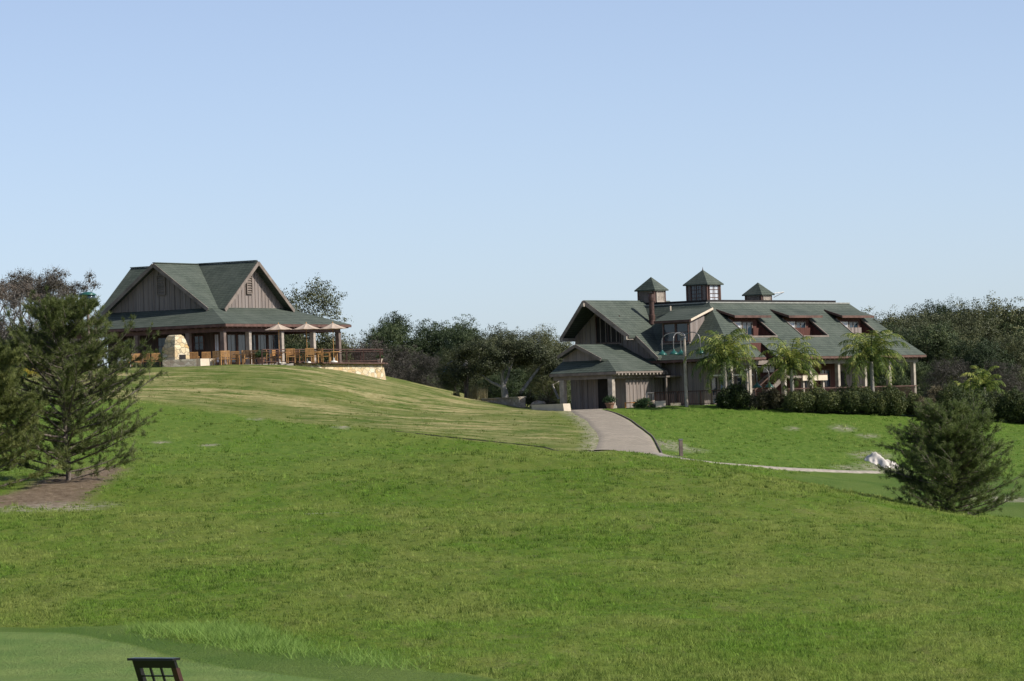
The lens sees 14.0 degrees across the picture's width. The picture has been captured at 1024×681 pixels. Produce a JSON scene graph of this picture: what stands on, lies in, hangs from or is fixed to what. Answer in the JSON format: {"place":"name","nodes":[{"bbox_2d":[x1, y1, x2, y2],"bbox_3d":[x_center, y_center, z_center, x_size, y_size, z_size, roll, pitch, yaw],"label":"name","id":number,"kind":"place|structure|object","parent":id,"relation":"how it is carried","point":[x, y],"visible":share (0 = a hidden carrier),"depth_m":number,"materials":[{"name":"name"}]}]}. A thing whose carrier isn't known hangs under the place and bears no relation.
{"place":"outdoors","nodes":[
{"label":"outdoors","id":0,"kind":"place"},
{"bbox_2d":[117,609,471,671],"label":"tall grass","id":1,"kind":"structure","parent":0,"point":[249,635],"depth_m":75.61,"materials":[{"name":"green plant"}]},
{"bbox_2d":[0,364,1023,680],"bbox_3d":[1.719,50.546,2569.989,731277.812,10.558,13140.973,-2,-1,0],"label":"ground","id":2,"kind":"structure","parent":0,"point":[96,650],"depth_m":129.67,"materials":[{"name":"green plant"}]},
{"bbox_2d":[0,276,44,336],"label":"bare tree","id":3,"kind":"object","parent":2,"relation":"on","point":[27,287],"visible":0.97,"depth_m":297.83,"materials":[{"name":"grey plant"}]},
{"bbox_2d":[0,312,54,368],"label":"brush tree","id":4,"kind":"object","parent":2,"relation":"on","point":[3,324],"visible":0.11,"depth_m":295.52,"materials":[{"name":"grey plant"}]},
{"bbox_2d":[0,340,71,489],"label":"pine tree","id":5,"kind":"object","parent":2,"relation":"on","point":[12,402],"visible":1,"depth_m":165.50,"materials":[{"name":"green plant"}]},
{"bbox_2d":[0,282,74,328],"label":"bare tree","id":6,"kind":"object","parent":2,"relation":"on","point":[27,302],"visible":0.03,"depth_m":310.52,"materials":[{"name":"grey plant"}]},
{"bbox_2d":[0,267,80,366],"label":"bare tree","id":7,"kind":"object","parent":2,"relation":"on","point":[20,276],"visible":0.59,"depth_m":302.81,"materials":[{"name":"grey plant"}]},
{"bbox_2d":[13,264,100,358],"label":"bare tree","id":8,"kind":"object","parent":2,"relation":"on","point":[63,285],"visible":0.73,"depth_m":305.15,"materials":[{"name":"grey plant"}]},
{"bbox_2d":[0,285,169,480],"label":"pine tree","id":9,"kind":"object","parent":2,"relation":"on","point":[45,351],"visible":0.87,"depth_m":170.53,"materials":[{"name":"green plant"}]},
{"bbox_2d":[79,292,94,372],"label":"lantern post","id":10,"kind":"object","parent":2,"relation":"on","point":[90,294],"visible":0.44,"depth_m":261.81,"materials":[{"name":"green metal"}]},
{"bbox_2d":[127,657,182,680],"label":"armchair","id":11,"kind":"object","parent":2,"relation":"on","point":[141,663],"visible":1,"depth_m":52.96,"materials":[{"name":"black paint"}]},
{"bbox_2d":[180,363,293,366],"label":"terrace","id":12,"kind":"structure","parent":2,"relation":"on","point":[267,364],"depth_m":278.03,"materials":[{"name":"concrete"}]},
{"bbox_2d":[131,363,166,367],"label":"planter hedge","id":13,"kind":"object","parent":12,"relation":"on","point":[154,365],"visible":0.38,"depth_m":276.92,"materials":[{"name":"green plant"}]},
{"bbox_2d":[162,335,189,359],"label":"outdoor fireplace","id":14,"kind":"object","parent":12,"relation":"on","point":[175,347],"visible":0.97,"depth_m":277.81,"materials":[{"name":"beige stone"}]},
{"bbox_2d":[163,359,195,366],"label":"seat wall","id":15,"kind":"structure","parent":12,"relation":"on","point":[180,362],"depth_m":276.81,"materials":[{"name":"grey stone"}]},
{"bbox_2d":[196,358,215,365],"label":"seat wall","id":16,"kind":"structure","parent":12,"relation":"on","point":[204,362],"depth_m":277.35,"materials":[{"name":"beige stone"}]},
{"bbox_2d":[61,260,351,367],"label":"clubhouse","id":17,"kind":"structure","parent":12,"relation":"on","point":[239,306],"depth_m":286.70,"materials":[{"name":"green"}]},
{"bbox_2d":[157,337,166,356],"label":"window","id":18,"kind":"structure","parent":17,"relation":"in","point":[160,340],"depth_m":286.41,"materials":[{"name":"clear glass"}]},
{"bbox_2d":[193,335,204,350],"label":"window","id":19,"kind":"structure","parent":17,"relation":"in","point":[199,339],"depth_m":284.88,"materials":[{"name":"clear glass"}]},
{"bbox_2d":[213,334,219,362],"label":"window","id":20,"kind":"structure","parent":17,"relation":"in","point":[216,339],"depth_m":284.88,"materials":[{"name":"glass"}]},
{"bbox_2d":[226,334,236,362],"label":"window","id":21,"kind":"structure","parent":17,"relation":"in","point":[230,341],"depth_m":286.48,"materials":[{"name":"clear glass"}]},
{"bbox_2d":[237,334,245,362],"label":"window","id":22,"kind":"structure","parent":17,"relation":"in","point":[242,343],"depth_m":287.53,"materials":[{"name":"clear glass"}]},
{"bbox_2d":[251,334,257,362],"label":"window","id":23,"kind":"structure","parent":17,"relation":"in","point":[254,336],"depth_m":289.08,"materials":[{"name":"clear glass"}]},
{"bbox_2d":[257,334,267,362],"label":"window","id":24,"kind":"structure","parent":17,"relation":"in","point":[264,344],"depth_m":290.00,"materials":[{"name":"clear glass"}]},
{"bbox_2d":[267,334,277,362],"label":"window","id":25,"kind":"structure","parent":17,"relation":"in","point":[271,338],"depth_m":291.10,"materials":[{"name":"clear glass"}]},
{"bbox_2d":[212,351,223,364],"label":"patio chair","id":26,"kind":"object","parent":12,"relation":"on","point":[214,354],"visible":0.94,"depth_m":277.65,"materials":[{"name":"brown wood"}]},
{"bbox_2d":[219,351,229,364],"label":"patio chair","id":27,"kind":"object","parent":12,"relation":"on","point":[227,353],"visible":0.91,"depth_m":277.86,"materials":[{"name":"brown wood"}]},
{"bbox_2d":[241,350,252,363],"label":"patio chair","id":28,"kind":"object","parent":12,"relation":"on","point":[244,353],"visible":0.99,"depth_m":278.76,"materials":[{"name":"brown wood"}]},
{"bbox_2d":[254,350,268,363],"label":"potted plant","id":29,"kind":"object","parent":12,"relation":"on","point":[258,354],"visible":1,"depth_m":277.88,"materials":[{"name":"green plant"}]},
{"bbox_2d":[266,323,291,363],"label":"parasol","id":30,"kind":"object","parent":12,"relation":"on","point":[278,326],"visible":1,"depth_m":278.41,"materials":[{"name":"beige fabric"}]},
{"bbox_2d":[293,323,319,362],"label":"parasol","id":31,"kind":"object","parent":12,"relation":"on","point":[306,326],"visible":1,"depth_m":279.43,"materials":[{"name":"fabric"}]},
{"bbox_2d":[305,348,314,362],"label":"patio chair","id":32,"kind":"object","parent":12,"relation":"on","point":[307,351],"visible":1,"depth_m":279.19,"materials":[{"name":"brown wood"}]},
{"bbox_2d":[261,349,383,366],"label":"terrace railing","id":33,"kind":"object","parent":12,"relation":"on","point":[360,351],"visible":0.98,"depth_m":283.95,"materials":[{"name":"brown wood"}]},
{"bbox_2d":[320,321,345,361],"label":"parasol","id":34,"kind":"object","parent":12,"relation":"on","point":[332,325],"visible":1,"depth_m":280.76,"materials":[{"name":"beige fabric"}]},
{"bbox_2d":[284,341,320,362],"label":"oak tree","id":35,"kind":"object","parent":2,"relation":"on","point":[295,346],"visible":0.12,"depth_m":311.06,"materials":[{"name":"green plant"}]},
{"bbox_2d":[282,272,360,362],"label":"oak tree","id":36,"kind":"object","parent":2,"relation":"on","point":[298,339],"visible":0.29,"depth_m":314.54,"materials":[{"name":"green plant"}]},
{"bbox_2d":[291,362,387,379],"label":"retaining wall","id":37,"kind":"structure","parent":2,"relation":"on","point":[373,369],"depth_m":285.88,"materials":[{"name":"beige stone"}]},
{"bbox_2d":[346,336,399,376],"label":"brush tree","id":38,"kind":"object","parent":2,"relation":"on","point":[368,347],"visible":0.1,"depth_m":317.50,"materials":[{"name":"green plant"}]},
{"bbox_2d":[353,316,426,378],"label":"oak tree","id":39,"kind":"object","parent":2,"relation":"on","point":[390,334],"visible":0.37,"depth_m":333.92,"materials":[{"name":"green plant"}]},
{"bbox_2d":[364,344,434,383],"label":"brush tree","id":40,"kind":"object","parent":2,"relation":"on","point":[396,360],"visible":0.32,"depth_m":312.30,"materials":[{"name":"green plant"}]},
{"bbox_2d":[370,310,446,364],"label":"oak tree","id":41,"kind":"object","parent":2,"relation":"on","point":[421,334],"visible":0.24,"depth_m":338.76,"materials":[{"name":"green plant"}]},
{"bbox_2d":[396,350,444,388],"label":"brush tree","id":42,"kind":"object","parent":2,"relation":"on","point":[423,367],"visible":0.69,"depth_m":305.63,"materials":[{"name":"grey plant"}]},
{"bbox_2d":[401,314,481,383],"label":"oak tree","id":43,"kind":"object","parent":2,"relation":"on","point":[435,338],"visible":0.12,"depth_m":337.10,"materials":[{"name":"green plant"}]},
{"bbox_2d":[431,347,473,391],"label":"oak tree","id":44,"kind":"object","parent":2,"relation":"on","point":[448,385],"visible":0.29,"depth_m":299.85,"materials":[{"name":"green plant"}]},
{"bbox_2d":[444,360,468,397],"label":"lamp post","id":45,"kind":"object","parent":2,"relation":"on","point":[466,388],"visible":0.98,"depth_m":284.88,"materials":[{"name":"black metal"}]},
{"bbox_2d":[428,319,487,392],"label":"oak tree","id":46,"kind":"object","parent":2,"relation":"on","point":[458,336],"visible":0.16,"depth_m":329.38,"materials":[{"name":"green plant"}]},
{"bbox_2d":[471,383,481,399],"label":"reed clump","id":47,"kind":"object","parent":2,"relation":"on","point":[475,393],"visible":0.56,"depth_m":283.32,"materials":[{"name":"plant"}]},
{"bbox_2d":[478,388,487,400],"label":"reed clump","id":48,"kind":"object","parent":2,"relation":"on","point":[482,395],"visible":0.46,"depth_m":283.36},
{"bbox_2d":[457,331,524,392],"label":"oak tree","id":49,"kind":"object","parent":2,"relation":"on","point":[477,378],"visible":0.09,"depth_m":323.67,"materials":[{"name":"green plant"}]},
{"bbox_2d":[391,430,590,450],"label":"lawn edging","id":50,"kind":"object","parent":2,"relation":"on","point":[480,440],"visible":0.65,"depth_m":225.34,"materials":[{"name":"beige concrete"}]},
{"bbox_2d":[436,333,562,398],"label":"oak tree","id":51,"kind":"object","parent":2,"relation":"on","point":[521,353],"visible":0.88,"depth_m":282.97,"materials":[{"name":"green plant"}]},
{"bbox_2d":[481,396,525,407],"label":"garden wall","id":52,"kind":"structure","parent":2,"relation":"on","point":[520,402],"depth_m":273.89,"materials":[{"name":"grey stone"}]},
{"bbox_2d":[476,366,533,399],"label":"oak tree","id":53,"kind":"object","parent":2,"relation":"on","point":[494,392],"visible":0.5,"depth_m":317.18,"materials":[{"name":"green plant"}]},
{"bbox_2d":[478,322,538,396],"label":"oak tree","id":54,"kind":"object","parent":2,"relation":"on","point":[524,336],"visible":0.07,"depth_m":329.26,"materials":[{"name":"green plant"}]},
{"bbox_2d":[515,389,535,406],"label":"shrub","id":55,"kind":"object","parent":2,"relation":"on","point":[529,399],"visible":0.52,"depth_m":282.90,"materials":[{"name":"green plant"}]},
{"bbox_2d":[509,323,561,400],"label":"oak tree","id":56,"kind":"object","parent":2,"relation":"on","point":[542,339],"visible":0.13,"depth_m":327.12,"materials":[{"name":"green plant"}]},
{"bbox_2d":[532,395,557,403],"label":"shrub","id":57,"kind":"object","parent":2,"relation":"on","point":[551,401],"visible":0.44,"depth_m":275.84,"materials":[{"name":"green plant"}]},
{"bbox_2d":[523,373,570,403],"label":"oak tree","id":58,"kind":"object","parent":2,"relation":"on","point":[541,394],"visible":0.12,"depth_m":311.44,"materials":[{"name":"green plant"}]},
{"bbox_2d":[525,349,570,400],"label":"oak tree","id":59,"kind":"object","parent":2,"relation":"on","point":[541,383],"visible":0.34,"depth_m":295.63,"materials":[{"name":"green plant"}]},
{"bbox_2d":[532,403,570,410],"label":"garden wall","id":60,"kind":"structure","parent":2,"relation":"on","point":[557,407],"depth_m":263.57,"materials":[{"name":"grey stone"}]},
{"bbox_2d":[545,335,572,403],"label":"oak tree","id":61,"kind":"object","parent":2,"relation":"on","point":[567,346],"visible":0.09,"depth_m":331.27,"materials":[{"name":"green plant"}]},
{"bbox_2d":[602,395,617,408],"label":"potted plant","id":62,"kind":"object","parent":2,"relation":"on","point":[607,399],"visible":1,"depth_m":265.61,"materials":[{"name":"green plant"}]},
{"bbox_2d":[606,410,661,452],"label":"driveway kerb","id":63,"kind":"structure","parent":2,"relation":"on","point":[638,426],"depth_m":248.93,"materials":[{"name":"concrete"}]},
{"bbox_2d":[633,398,653,407],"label":"shrub","id":64,"kind":"object","parent":2,"relation":"on","point":[643,403],"visible":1,"depth_m":265.31,"materials":[{"name":"green plant"}]},
{"bbox_2d":[658,332,705,406],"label":"lamp post","id":65,"kind":"object","parent":2,"relation":"on","point":[674,352],"visible":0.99,"depth_m":263.42,"materials":[{"name":"green metal"}]},
{"bbox_2d":[654,390,720,404],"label":"garden railing","id":66,"kind":"object","parent":2,"relation":"on","point":[678,401],"visible":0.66,"depth_m":268.11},
{"bbox_2d":[683,328,759,393],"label":"palm tree","id":67,"kind":"object","parent":2,"relation":"on","point":[724,353],"visible":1,"depth_m":262.75,"materials":[{"name":"green plant"}]},
{"bbox_2d":[714,381,752,408],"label":"shrub","id":68,"kind":"object","parent":2,"relation":"on","point":[738,395],"visible":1,"depth_m":261.85,"materials":[{"name":"green plant"}]},
{"bbox_2d":[549,267,926,409],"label":"pro shop lodge","id":69,"kind":"structure","parent":2,"relation":"on","point":[615,349],"depth_m":273.94,"materials":[{"name":"green"}]},
{"bbox_2d":[598,379,607,408],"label":"door","id":70,"kind":"structure","parent":69,"relation":"in","point":[602,383],"depth_m":269.58,"materials":[{"name":"brown wood"}]},
{"bbox_2d":[710,377,717,402],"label":"window","id":71,"kind":"structure","parent":69,"relation":"in","point":[712,383],"depth_m":271.37,"materials":[{"name":"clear glass"}]},
{"bbox_2d":[761,365,776,372],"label":"window","id":72,"kind":"structure","parent":69,"relation":"in","point":[770,370],"depth_m":276.92,"materials":[{"name":"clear glass"}]},
{"bbox_2d":[819,369,830,386],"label":"window","id":73,"kind":"structure","parent":69,"relation":"in","point":[826,371],"depth_m":282.73,"materials":[{"name":"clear glass"}]},
{"bbox_2d":[727,366,773,391],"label":"lamp post","id":74,"kind":"object","parent":2,"relation":"on","point":[756,385],"visible":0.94,"depth_m":264.23,"materials":[{"name":"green metal"}]},
{"bbox_2d":[748,387,784,409],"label":"shrub","id":75,"kind":"object","parent":2,"relation":"on","point":[773,398],"visible":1,"depth_m":261.48,"materials":[{"name":"green plant"}]},
{"bbox_2d":[757,336,824,393],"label":"palm tree","id":76,"kind":"object","parent":2,"relation":"on","point":[792,360],"visible":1,"depth_m":261.79,"materials":[{"name":"green plant"}]},
{"bbox_2d":[781,383,841,412],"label":"shrub","id":77,"kind":"object","parent":2,"relation":"on","point":[815,399],"visible":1,"depth_m":260.71,"materials":[{"name":"green plant"}]},
{"bbox_2d":[826,383,877,414],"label":"shrub","id":78,"kind":"object","parent":2,"relation":"on","point":[860,400],"visible":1,"depth_m":260.62,"materials":[{"name":"green plant"}]},
{"bbox_2d":[838,329,909,390],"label":"palm tree","id":79,"kind":"object","parent":2,"relation":"on","point":[870,350],"visible":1,"depth_m":262.63,"materials":[{"name":"green plant"}]},
{"bbox_2d":[864,452,895,467],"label":"sand bunker","id":80,"kind":"object","parent":2,"relation":"on","point":[874,458],"visible":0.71,"depth_m":230.19},
{"bbox_2d":[867,363,905,391],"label":"oak tree","id":81,"kind":"object","parent":2,"relation":"on","point":[881,378],"visible":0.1,"depth_m":317.31,"materials":[{"name":"green plant"}]},
{"bbox_2d":[863,382,919,415],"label":"shrub","id":82,"kind":"object","parent":2,"relation":"on","point":[891,400],"visible":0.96,"depth_m":260.74,"materials":[{"name":"green plant"}]},
{"bbox_2d":[861,304,921,385],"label":"oak tree","id":83,"kind":"object","parent":2,"relation":"on","point":[892,319],"visible":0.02,"depth_m":328.99,"materials":[{"name":"green plant"}]},
{"bbox_2d":[868,322,927,392],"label":"oak tree","id":84,"kind":"object","parent":2,"relation":"on","point":[905,333],"visible":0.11,"depth_m":320.89,"materials":[{"name":"green plant"}]},
{"bbox_2d":[874,305,940,365],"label":"oak tree","id":85,"kind":"object","parent":2,"relation":"on","point":[906,322],"visible":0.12,"depth_m":334.12,"materials":[{"name":"green plant"}]},
{"bbox_2d":[884,360,933,396],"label":"oak tree","id":86,"kind":"object","parent":2,"relation":"on","point":[900,379],"visible":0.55,"depth_m":311.52,"materials":[{"name":"green plant"}]},
{"bbox_2d":[913,384,947,416],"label":"shrub","id":87,"kind":"object","parent":2,"relation":"on","point":[932,391],"visible":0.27,"depth_m":260.84,"materials":[{"name":"green plant"}]},
{"bbox_2d":[896,303,967,344],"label":"oak tree","id":88,"kind":"object","parent":2,"relation":"on","point":[941,317],"visible":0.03,"depth_m":338.82,"materials":[{"name":"green plant"}]},
{"bbox_2d":[900,319,964,391],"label":"oak tree","id":89,"kind":"object","parent":2,"relation":"on","point":[930,338],"visible":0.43,"depth_m":320.99,"materials":[{"name":"green plant"}]},
{"bbox_2d":[922,298,955,314],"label":"oak tree","id":90,"kind":"object","parent":2,"relation":"on","point":[935,308],"visible":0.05,"depth_m":350.73,"materials":[{"name":"green plant"}]},
{"bbox_2d":[918,357,975,395],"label":"brush tree","id":91,"kind":"object","parent":2,"relation":"on","point":[956,369],"visible":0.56,"depth_m":307.67,"materials":[{"name":"grey plant"}]},
{"bbox_2d":[872,392,1023,515],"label":"pine tree","id":92,"kind":"object","parent":2,"relation":"on","point":[949,454],"visible":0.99,"depth_m":169.07,"materials":[{"name":"green plant"}]},
{"bbox_2d":[929,295,975,327],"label":"oak tree","id":93,"kind":"object","parent":2,"relation":"on","point":[949,309],"visible":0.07,"depth_m":348.08,"materials":[{"name":"green plant"}]},
{"bbox_2d":[921,324,995,382],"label":"oak tree","id":94,"kind":"object","parent":2,"relation":"on","point":[974,337],"visible":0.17,"depth_m":324.10,"materials":[{"name":"green plant"}]},
{"bbox_2d":[951,377,976,393],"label":"palm tree","id":95,"kind":"object","parent":2,"relation":"on","point":[967,386],"visible":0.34,"depth_m":293.86,"materials":[{"name":"green plant"}]},
{"bbox_2d":[932,379,996,415],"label":"shrub","id":96,"kind":"object","parent":2,"relation":"on","point":[948,393],"visible":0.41,"depth_m":260.59,"materials":[{"name":"green plant"}]},
{"bbox_2d":[951,308,1005,377],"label":"oak tree","id":97,"kind":"object","parent":2,"relation":"on","point":[984,327],"visible":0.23,"depth_m":340.96,"materials":[{"name":"green plant"}]},
{"bbox_2d":[958,365,1005,394],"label":"palm tree","id":98,"kind":"object","parent":2,"relation":"on","point":[981,383],"visible":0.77,"depth_m":291.81,"materials":[{"name":"green plant"}]},
{"bbox_2d":[943,290,1023,395],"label":"oak tree","id":99,"kind":"object","parent":2,"relation":"on","point":[993,306],"visible":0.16,"depth_m":344.03,"materials":[{"name":"green plant"}]},
{"bbox_2d":[950,333,1021,396],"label":"oak tree","id":100,"kind":"object","parent":2,"relation":"on","point":[982,352],"visible":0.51,"depth_m":317.16,"materials":[{"name":"green plant"}]},
{"bbox_2d":[974,386,1023,421],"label":"shrub","id":101,"kind":"object","parent":2,"relation":"on","point":[1009,405],"visible":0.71,"depth_m":261.00,"materials":[{"name":"green plant"}]},
{"bbox_2d":[981,303,1023,398],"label":"oak tree","id":102,"kind":"object","parent":2,"relation":"on","point":[1013,330],"visible":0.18,"depth_m":343.21,"materials":[{"name":"green plant"}]},
{"bbox_2d":[983,360,1023,400],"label":"brush tree","id":103,"kind":"object","parent":2,"relation":"on","point":[1008,372],"visible":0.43,"depth_m":309.36,"materials":[{"name":"grey plant"}]},
{"bbox_2d":[987,331,1023,396],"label":"oak tree","id":104,"kind":"object","parent":2,"relation":"on","point":[1014,344],"visible":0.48,"depth_m":319.37,"materials":[{"name":"green plant"}]},
{"bbox_2d":[0,0,1023,366],"label":"sky","id":105,"kind":"structure","parent":0,"point":[515,163],"materials":[{"name":"blue"}]},
{"bbox_2d":[571,409,658,453],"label":"driveway","id":106,"kind":"structure","parent":0,"point":[614,431],"depth_m":237.19,"materials":[{"name":"beige concrete"}]},
{"bbox_2d":[651,452,879,473],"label":"cart path","id":107,"kind":"structure","parent":0,"point":[802,469],"depth_m":217.26,"materials":[{"name":"concrete"}]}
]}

